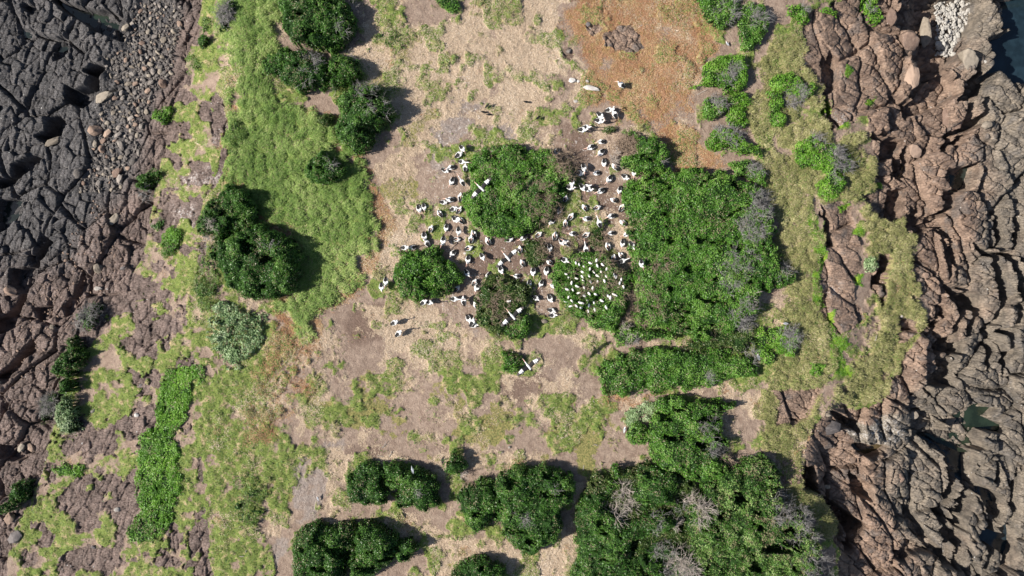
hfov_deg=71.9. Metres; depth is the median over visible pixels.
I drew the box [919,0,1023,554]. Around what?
sea
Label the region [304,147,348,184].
shrub
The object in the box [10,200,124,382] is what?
rubble
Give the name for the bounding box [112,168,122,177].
boulder
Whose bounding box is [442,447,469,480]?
shrub
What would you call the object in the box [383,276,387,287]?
pelican
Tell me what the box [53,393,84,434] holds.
shrub
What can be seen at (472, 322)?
pelican
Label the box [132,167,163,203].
shrub
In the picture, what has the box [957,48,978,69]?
boulder
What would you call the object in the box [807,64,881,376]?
cushion plants
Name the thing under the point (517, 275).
pelican
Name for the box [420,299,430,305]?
pelican
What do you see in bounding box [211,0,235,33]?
shrub
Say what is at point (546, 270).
pelican
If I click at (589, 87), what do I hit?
boulder
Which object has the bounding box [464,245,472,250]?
pelican
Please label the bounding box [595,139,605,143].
pelican
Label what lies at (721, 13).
shrub
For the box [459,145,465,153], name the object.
pelican
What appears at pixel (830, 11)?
shrub
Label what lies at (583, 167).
pelican
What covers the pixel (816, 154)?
shrub
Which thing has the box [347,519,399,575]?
tree
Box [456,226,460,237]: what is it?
pelican
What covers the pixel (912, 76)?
boulder
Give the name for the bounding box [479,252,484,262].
pelican
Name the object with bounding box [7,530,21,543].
boulder
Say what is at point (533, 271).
pelican
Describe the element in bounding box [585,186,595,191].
pelican
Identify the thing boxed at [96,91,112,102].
boulder
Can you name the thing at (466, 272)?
pelican
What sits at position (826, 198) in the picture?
shrub
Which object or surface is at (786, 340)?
shrub
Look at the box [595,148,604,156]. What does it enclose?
pelican
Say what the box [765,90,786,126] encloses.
shrub
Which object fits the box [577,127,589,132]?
pelican
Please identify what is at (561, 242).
pelican
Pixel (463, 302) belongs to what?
pelican
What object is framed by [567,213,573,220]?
pelican
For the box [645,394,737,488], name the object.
thicket
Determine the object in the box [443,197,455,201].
pelican
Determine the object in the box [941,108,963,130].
boulder
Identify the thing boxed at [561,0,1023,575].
rocky shore
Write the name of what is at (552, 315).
pelican
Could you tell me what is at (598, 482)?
undergrowth
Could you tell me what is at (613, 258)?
pelican
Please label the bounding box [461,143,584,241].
shrub
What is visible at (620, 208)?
pelican
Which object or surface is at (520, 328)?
shrub
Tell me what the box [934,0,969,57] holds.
cobbles
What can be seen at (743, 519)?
thicket
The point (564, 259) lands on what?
pelican
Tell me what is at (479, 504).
shrub
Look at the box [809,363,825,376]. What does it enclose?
shrub
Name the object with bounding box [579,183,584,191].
pelican
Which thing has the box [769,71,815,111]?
shrub
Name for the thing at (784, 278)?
shrub
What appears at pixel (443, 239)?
pelican
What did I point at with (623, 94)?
rusty grass
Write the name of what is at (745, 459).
shrub
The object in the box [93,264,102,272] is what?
boulder
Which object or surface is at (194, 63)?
weed patch
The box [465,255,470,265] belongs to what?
pelican
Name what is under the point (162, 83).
boulder
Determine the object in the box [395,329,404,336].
pelican
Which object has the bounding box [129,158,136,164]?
boulder
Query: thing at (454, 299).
pelican
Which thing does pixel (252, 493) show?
weed patch
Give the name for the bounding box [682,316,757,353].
scrub
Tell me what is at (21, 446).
boulder
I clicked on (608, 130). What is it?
shrub
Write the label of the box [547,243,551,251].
pelican
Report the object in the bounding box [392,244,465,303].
shrub
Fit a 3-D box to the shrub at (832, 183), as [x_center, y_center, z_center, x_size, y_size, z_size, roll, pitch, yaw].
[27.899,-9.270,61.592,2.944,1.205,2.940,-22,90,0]
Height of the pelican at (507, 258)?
0.344 m
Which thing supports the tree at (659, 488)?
on the ground at (397, 426)
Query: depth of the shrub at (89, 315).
64.13 m
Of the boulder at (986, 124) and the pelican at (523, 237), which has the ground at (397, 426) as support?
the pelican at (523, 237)
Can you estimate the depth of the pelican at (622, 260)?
61.50 m
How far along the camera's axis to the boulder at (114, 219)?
65.28 m
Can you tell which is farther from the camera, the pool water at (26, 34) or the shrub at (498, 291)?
the pool water at (26, 34)
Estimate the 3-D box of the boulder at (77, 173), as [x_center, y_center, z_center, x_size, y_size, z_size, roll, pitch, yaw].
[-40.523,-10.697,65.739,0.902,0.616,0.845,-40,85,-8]
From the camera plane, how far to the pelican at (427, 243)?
61.82 m
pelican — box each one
[379,282,383,292]
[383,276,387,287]
[390,319,398,325]
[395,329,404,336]
[400,245,411,249]
[408,245,417,249]
[416,204,421,213]
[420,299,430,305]
[421,231,426,243]
[422,202,425,212]
[422,238,430,247]
[428,225,432,232]
[437,210,442,217]
[440,235,445,247]
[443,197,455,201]
[444,223,448,231]
[446,165,455,169]
[448,176,454,187]
[448,249,456,259]
[449,206,457,211]
[450,296,464,301]
[451,215,460,223]
[454,151,462,157]
[456,206,461,213]
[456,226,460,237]
[457,159,470,163]
[457,174,464,186]
[457,217,464,223]
[458,192,462,202]
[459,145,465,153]
[461,294,465,306]
[463,163,467,172]
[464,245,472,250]
[464,269,469,276]
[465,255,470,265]
[468,235,473,243]
[469,317,474,326]
[471,178,491,198]
[471,230,476,238]
[474,282,480,294]
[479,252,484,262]
[485,237,490,245]
[496,248,518,267]
[498,266,503,274]
[501,306,523,326]
[511,274,521,277]
[517,234,527,240]
[517,357,540,375]
[530,266,535,277]
[532,295,540,301]
[538,279,543,288]
[544,266,548,278]
[546,308,556,312]
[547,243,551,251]
[547,293,554,304]
[548,217,555,226]
[549,313,560,317]
[552,231,557,240]
[558,237,564,247]
[560,257,570,263]
[561,239,571,246]
[563,219,567,227]
[565,185,577,189]
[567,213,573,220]
[568,231,576,235]
[569,179,574,189]
[574,170,587,175]
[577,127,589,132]
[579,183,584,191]
[580,216,591,220]
[581,163,586,174]
[582,204,587,211]
[582,232,589,237]
[583,240,588,252]
[584,144,595,149]
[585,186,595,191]
[594,118,607,123]
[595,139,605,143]
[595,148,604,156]
[595,188,605,193]
[595,212,601,228]
[596,111,604,118]
[601,158,606,169]
[604,106,615,112]
[604,174,612,184]
[605,213,616,218]
[605,242,610,251]
[610,198,617,202]
[611,254,615,262]
[612,106,617,119]
[612,164,618,170]
[615,81,625,88]
[617,186,621,194]
[618,204,623,212]
[618,252,624,258]
[618,257,631,262]
[619,220,627,225]
[620,238,624,248]
[621,174,630,179]
[629,240,634,249]
[639,258,643,269]
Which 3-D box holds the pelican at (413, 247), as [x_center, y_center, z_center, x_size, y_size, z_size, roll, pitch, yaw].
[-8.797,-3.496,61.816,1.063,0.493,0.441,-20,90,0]
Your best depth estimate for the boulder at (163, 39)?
65.58 m
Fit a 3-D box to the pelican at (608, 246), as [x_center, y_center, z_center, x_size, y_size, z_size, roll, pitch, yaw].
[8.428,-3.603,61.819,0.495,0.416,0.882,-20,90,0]
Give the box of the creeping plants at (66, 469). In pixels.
[51,461,85,478]
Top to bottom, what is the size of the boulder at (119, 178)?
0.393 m
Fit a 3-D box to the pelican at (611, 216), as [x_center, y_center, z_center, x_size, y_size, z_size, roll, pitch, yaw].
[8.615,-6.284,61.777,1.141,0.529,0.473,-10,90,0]
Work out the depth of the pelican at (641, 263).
59.94 m
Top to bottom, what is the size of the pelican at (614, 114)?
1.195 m
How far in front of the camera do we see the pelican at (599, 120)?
61.27 m
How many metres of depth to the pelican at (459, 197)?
61.67 m
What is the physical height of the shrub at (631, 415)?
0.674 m
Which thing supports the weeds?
on the ground at (397, 426)
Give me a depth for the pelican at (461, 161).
61.26 m
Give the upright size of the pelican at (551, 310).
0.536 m
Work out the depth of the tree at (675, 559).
60.47 m
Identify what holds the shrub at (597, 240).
on the ground at (397, 426)
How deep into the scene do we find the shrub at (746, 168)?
61.37 m
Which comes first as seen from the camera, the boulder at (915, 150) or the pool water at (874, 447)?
the boulder at (915, 150)
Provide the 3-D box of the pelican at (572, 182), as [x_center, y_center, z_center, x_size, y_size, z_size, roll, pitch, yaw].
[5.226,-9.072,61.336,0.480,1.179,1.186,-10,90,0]
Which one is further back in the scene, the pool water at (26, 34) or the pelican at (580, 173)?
the pool water at (26, 34)
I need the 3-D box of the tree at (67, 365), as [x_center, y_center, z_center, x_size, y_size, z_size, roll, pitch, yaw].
[-39.983,7.147,64.159,3.262,3.395,4.921,29,90,0]
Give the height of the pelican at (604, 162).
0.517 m
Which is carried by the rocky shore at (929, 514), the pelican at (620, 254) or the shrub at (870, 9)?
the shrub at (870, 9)
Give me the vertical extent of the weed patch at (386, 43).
0.724 m
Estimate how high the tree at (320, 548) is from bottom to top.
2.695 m
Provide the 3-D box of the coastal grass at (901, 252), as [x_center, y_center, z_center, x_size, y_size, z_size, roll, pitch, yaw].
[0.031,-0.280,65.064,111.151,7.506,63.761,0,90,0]
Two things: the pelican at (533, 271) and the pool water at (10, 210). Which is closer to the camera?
the pelican at (533, 271)
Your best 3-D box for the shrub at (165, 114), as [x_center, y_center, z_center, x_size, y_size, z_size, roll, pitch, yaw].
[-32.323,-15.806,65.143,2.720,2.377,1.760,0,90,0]
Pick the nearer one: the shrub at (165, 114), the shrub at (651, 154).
the shrub at (651, 154)
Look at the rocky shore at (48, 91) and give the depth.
65.71 m
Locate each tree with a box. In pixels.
[50,336,89,393]
[195,183,259,254]
[207,222,306,301]
[261,46,330,95]
[276,0,357,54]
[291,518,357,575]
[326,49,365,94]
[335,77,396,155]
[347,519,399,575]
[451,549,507,575]
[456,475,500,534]
[491,460,576,556]
[569,478,683,575]
[630,464,679,507]
[632,536,706,575]
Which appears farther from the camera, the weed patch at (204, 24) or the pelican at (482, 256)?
the weed patch at (204, 24)
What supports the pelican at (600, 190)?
on the ground at (397, 426)
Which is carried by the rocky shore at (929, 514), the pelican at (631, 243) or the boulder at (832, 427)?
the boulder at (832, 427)
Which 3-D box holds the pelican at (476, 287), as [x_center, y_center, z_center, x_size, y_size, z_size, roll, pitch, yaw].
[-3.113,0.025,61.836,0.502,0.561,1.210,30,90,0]
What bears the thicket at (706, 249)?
on the ground at (397, 426)
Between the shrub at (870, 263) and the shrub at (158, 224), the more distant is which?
the shrub at (158, 224)
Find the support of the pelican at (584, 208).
on the ground at (397, 426)
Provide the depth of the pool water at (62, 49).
67.85 m
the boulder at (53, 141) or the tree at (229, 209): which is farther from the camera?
the boulder at (53, 141)
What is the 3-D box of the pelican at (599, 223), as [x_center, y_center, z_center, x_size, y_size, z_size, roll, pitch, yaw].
[7.517,-5.891,61.579,0.474,0.866,1.499,-20,90,0]
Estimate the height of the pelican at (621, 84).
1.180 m
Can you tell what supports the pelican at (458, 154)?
on the ground at (397, 426)
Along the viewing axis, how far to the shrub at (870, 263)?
62.48 m
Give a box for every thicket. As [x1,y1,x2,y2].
[620,166,782,341]
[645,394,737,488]
[680,452,838,575]
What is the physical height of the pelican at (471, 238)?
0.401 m
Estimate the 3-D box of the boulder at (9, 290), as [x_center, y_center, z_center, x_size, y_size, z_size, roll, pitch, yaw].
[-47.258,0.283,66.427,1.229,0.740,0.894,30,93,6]
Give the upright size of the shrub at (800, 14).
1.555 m
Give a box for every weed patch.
[185,54,200,74]
[199,16,212,35]
[224,118,249,154]
[229,470,268,532]
[373,29,407,48]
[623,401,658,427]
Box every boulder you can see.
[3,285,17,295]
[3,512,14,523]
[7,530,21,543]
[17,443,24,451]
[26,443,34,451]
[45,136,60,146]
[73,169,82,178]
[87,125,101,135]
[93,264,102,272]
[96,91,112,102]
[98,145,105,152]
[103,129,110,137]
[103,159,109,164]
[109,213,119,224]
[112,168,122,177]
[114,131,121,137]
[116,174,121,183]
[117,140,124,148]
[121,24,128,30]
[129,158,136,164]
[158,79,166,87]
[160,37,167,42]
[583,85,599,90]
[825,420,840,434]
[886,8,896,25]
[897,30,919,50]
[899,473,904,482]
[904,64,919,89]
[908,143,921,157]
[910,411,918,419]
[920,17,931,47]
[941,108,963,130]
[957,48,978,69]
[981,121,992,128]
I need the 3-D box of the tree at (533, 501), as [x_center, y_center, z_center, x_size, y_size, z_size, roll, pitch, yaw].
[1.847,19.238,60.486,7.570,3.336,8.291,0,90,0]
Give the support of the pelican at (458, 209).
on the ground at (397, 426)
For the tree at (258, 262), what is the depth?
60.03 m
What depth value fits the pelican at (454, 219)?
61.79 m
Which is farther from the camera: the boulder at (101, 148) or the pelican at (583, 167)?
the boulder at (101, 148)
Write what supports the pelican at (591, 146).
on the ground at (397, 426)
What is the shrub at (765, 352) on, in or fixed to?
on the ground at (397, 426)
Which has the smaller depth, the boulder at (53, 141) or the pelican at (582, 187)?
the pelican at (582, 187)
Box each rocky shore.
[0,0,227,575]
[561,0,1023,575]
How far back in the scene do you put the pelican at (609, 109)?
61.34 m
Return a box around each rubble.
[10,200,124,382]
[79,0,183,191]
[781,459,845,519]
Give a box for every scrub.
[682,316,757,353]
[761,222,778,237]
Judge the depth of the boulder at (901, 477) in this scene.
64.59 m
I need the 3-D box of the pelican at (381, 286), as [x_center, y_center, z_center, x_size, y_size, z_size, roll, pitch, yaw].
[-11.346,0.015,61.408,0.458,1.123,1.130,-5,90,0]
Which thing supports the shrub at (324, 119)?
on the ground at (397, 426)
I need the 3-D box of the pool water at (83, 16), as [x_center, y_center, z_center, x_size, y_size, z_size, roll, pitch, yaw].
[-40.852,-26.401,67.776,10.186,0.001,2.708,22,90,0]
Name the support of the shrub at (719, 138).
on the ground at (397, 426)
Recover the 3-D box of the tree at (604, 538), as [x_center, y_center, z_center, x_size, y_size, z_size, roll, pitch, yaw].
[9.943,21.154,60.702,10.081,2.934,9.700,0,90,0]
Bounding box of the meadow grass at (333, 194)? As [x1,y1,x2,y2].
[65,0,912,527]
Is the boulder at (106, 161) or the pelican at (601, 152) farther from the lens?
the boulder at (106, 161)
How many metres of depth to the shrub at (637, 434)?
61.39 m
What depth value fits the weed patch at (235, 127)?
61.42 m
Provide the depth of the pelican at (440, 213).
61.76 m
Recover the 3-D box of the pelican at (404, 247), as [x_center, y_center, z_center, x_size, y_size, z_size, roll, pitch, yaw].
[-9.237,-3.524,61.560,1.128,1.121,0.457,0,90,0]
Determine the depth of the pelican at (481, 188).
57.52 m
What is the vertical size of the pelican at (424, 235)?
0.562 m
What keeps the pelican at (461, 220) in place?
on the ground at (397, 426)
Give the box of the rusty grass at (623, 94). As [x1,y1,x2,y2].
[53,0,912,568]
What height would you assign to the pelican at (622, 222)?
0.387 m
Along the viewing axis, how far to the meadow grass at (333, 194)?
61.65 m
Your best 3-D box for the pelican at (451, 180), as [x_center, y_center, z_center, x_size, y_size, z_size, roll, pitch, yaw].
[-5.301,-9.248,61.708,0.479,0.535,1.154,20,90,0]
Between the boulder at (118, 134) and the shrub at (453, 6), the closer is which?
the shrub at (453, 6)
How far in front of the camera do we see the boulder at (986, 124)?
64.08 m
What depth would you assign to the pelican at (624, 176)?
61.75 m
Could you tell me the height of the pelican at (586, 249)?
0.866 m
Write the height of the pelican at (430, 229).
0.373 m
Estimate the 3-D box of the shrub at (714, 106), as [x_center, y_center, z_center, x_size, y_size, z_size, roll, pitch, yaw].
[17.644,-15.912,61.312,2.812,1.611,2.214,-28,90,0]
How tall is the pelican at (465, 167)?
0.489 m
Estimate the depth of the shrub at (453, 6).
61.56 m
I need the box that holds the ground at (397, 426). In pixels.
[7,0,932,575]
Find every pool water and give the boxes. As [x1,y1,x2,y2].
[3,201,22,227]
[23,30,31,37]
[56,41,68,52]
[58,0,122,37]
[851,444,881,453]
[924,403,998,451]
[944,166,967,192]
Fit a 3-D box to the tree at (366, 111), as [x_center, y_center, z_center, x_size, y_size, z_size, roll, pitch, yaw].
[-12.919,-15.064,60.373,6.303,3.636,5.268,-44,90,0]
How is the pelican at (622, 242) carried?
on the ground at (397, 426)
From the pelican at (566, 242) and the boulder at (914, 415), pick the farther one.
the boulder at (914, 415)
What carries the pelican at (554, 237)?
on the ground at (397, 426)
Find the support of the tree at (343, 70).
on the ground at (397, 426)
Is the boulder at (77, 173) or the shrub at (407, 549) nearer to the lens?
the shrub at (407, 549)
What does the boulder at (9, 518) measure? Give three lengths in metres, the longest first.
1.006 x 0.859 x 0.729 m
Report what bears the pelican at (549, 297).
on the ground at (397, 426)
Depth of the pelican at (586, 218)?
61.68 m
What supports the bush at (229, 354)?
on the ground at (397, 426)
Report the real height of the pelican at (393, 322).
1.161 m
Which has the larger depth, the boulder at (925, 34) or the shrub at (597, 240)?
the boulder at (925, 34)
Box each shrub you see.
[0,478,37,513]
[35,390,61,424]
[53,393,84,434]
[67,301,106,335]
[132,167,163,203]
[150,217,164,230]
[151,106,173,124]
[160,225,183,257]
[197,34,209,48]
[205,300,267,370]
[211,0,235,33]
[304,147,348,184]
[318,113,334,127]
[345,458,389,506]
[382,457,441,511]
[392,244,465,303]
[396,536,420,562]
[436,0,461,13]
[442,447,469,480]
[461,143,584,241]
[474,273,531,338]
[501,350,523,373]
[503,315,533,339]
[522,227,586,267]
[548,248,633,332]
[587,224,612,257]
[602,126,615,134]
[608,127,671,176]
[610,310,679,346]
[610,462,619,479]
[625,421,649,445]
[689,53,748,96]
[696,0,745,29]
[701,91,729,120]
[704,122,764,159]
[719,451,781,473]
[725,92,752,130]
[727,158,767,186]
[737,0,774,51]
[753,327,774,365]
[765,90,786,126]
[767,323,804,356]
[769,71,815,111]
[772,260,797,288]
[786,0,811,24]
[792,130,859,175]
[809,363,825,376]
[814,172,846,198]
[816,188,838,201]
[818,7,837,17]
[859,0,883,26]
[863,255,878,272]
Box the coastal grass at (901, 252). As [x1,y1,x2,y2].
[33,0,928,575]
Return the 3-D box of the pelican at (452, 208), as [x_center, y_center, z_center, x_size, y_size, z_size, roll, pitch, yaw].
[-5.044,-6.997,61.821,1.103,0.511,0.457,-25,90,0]
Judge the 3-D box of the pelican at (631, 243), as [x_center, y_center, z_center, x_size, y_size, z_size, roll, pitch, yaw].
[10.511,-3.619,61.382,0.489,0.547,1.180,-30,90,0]
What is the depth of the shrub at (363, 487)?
60.81 m
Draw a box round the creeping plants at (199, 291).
[191,253,220,316]
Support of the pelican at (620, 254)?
on the ground at (397, 426)
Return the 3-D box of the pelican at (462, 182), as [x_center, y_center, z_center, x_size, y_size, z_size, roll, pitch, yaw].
[-4.460,-9.446,61.624,0.419,0.767,1.326,-30,90,0]
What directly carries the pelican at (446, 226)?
on the ground at (397, 426)
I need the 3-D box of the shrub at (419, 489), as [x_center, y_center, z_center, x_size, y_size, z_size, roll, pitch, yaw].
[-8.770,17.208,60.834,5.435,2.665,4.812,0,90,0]
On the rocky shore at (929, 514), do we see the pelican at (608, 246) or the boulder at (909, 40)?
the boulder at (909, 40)
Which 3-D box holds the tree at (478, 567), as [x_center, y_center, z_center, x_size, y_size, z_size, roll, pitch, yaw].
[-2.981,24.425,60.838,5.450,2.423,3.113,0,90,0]
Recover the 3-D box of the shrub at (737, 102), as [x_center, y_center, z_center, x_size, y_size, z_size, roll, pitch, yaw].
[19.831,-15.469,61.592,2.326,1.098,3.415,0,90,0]
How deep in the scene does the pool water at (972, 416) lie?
68.28 m
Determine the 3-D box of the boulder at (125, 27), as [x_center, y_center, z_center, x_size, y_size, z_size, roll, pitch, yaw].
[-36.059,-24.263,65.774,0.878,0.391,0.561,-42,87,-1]
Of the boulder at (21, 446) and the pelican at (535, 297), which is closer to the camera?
the pelican at (535, 297)
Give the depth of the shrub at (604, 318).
61.04 m
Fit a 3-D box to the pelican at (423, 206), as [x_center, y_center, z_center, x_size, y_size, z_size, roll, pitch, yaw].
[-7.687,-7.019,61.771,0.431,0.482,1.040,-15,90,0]
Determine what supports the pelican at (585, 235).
on the ground at (397, 426)
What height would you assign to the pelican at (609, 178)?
0.557 m
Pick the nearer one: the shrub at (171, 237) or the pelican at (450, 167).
the pelican at (450, 167)
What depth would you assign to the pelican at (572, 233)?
61.70 m
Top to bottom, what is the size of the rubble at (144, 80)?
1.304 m
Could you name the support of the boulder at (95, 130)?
on the rocky shore at (48, 91)
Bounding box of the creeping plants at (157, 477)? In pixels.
[126,364,205,543]
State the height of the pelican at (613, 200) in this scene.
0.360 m
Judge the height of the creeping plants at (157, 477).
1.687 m
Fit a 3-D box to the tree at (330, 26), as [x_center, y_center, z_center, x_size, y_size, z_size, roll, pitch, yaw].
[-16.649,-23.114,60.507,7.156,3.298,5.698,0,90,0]
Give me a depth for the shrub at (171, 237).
63.17 m
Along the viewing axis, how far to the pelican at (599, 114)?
61.28 m
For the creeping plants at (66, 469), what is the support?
on the rocky shore at (48, 91)
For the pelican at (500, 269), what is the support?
on the ground at (397, 426)
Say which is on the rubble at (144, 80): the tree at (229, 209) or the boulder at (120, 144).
the boulder at (120, 144)
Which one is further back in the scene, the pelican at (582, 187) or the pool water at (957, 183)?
the pool water at (957, 183)
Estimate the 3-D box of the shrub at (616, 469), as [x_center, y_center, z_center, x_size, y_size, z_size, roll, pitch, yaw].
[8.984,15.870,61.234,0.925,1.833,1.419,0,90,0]
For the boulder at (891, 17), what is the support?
on the rocky shore at (929, 514)
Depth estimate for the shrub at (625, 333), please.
61.27 m
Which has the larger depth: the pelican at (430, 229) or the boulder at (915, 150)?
the boulder at (915, 150)
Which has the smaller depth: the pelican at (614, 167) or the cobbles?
the pelican at (614, 167)
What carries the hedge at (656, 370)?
on the ground at (397, 426)
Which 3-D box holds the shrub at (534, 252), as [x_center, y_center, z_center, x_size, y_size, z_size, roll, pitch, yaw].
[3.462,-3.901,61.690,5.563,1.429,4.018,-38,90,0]
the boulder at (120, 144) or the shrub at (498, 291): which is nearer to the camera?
the shrub at (498, 291)
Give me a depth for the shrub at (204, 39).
63.08 m
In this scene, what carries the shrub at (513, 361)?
on the ground at (397, 426)
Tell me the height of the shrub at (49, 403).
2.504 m
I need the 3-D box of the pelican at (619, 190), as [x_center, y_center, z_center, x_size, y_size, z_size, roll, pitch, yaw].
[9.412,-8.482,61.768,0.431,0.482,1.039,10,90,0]
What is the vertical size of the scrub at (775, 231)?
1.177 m
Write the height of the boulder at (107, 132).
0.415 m
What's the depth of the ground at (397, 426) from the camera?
62.03 m
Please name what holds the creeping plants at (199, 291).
on the ground at (397, 426)
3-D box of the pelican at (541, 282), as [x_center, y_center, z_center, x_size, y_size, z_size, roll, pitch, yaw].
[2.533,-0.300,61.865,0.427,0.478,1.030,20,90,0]
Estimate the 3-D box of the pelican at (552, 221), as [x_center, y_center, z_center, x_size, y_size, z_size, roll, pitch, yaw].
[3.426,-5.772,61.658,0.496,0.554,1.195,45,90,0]
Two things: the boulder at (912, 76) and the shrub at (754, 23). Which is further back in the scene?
the boulder at (912, 76)
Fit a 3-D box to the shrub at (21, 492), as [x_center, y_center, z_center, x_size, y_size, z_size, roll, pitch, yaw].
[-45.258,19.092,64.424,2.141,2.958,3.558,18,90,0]
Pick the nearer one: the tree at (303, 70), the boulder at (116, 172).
the tree at (303, 70)
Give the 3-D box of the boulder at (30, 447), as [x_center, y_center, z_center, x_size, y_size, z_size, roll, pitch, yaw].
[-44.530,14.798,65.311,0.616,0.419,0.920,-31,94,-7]
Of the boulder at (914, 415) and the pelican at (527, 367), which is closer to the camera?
the pelican at (527, 367)
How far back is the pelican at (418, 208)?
61.72 m
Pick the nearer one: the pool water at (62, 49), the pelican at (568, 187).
the pelican at (568, 187)
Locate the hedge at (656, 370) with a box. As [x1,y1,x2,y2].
[594,342,760,397]
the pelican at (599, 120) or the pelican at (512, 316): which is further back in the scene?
the pelican at (599, 120)
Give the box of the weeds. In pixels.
[8,0,926,575]
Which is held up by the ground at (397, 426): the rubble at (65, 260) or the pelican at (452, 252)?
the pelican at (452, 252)
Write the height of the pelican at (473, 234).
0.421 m
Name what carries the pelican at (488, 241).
on the ground at (397, 426)
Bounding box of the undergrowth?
[579,458,703,575]
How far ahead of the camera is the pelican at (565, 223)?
61.62 m
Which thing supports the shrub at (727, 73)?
on the ground at (397, 426)
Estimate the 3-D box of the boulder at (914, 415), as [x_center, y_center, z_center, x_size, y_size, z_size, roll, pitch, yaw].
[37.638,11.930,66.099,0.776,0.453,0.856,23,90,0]

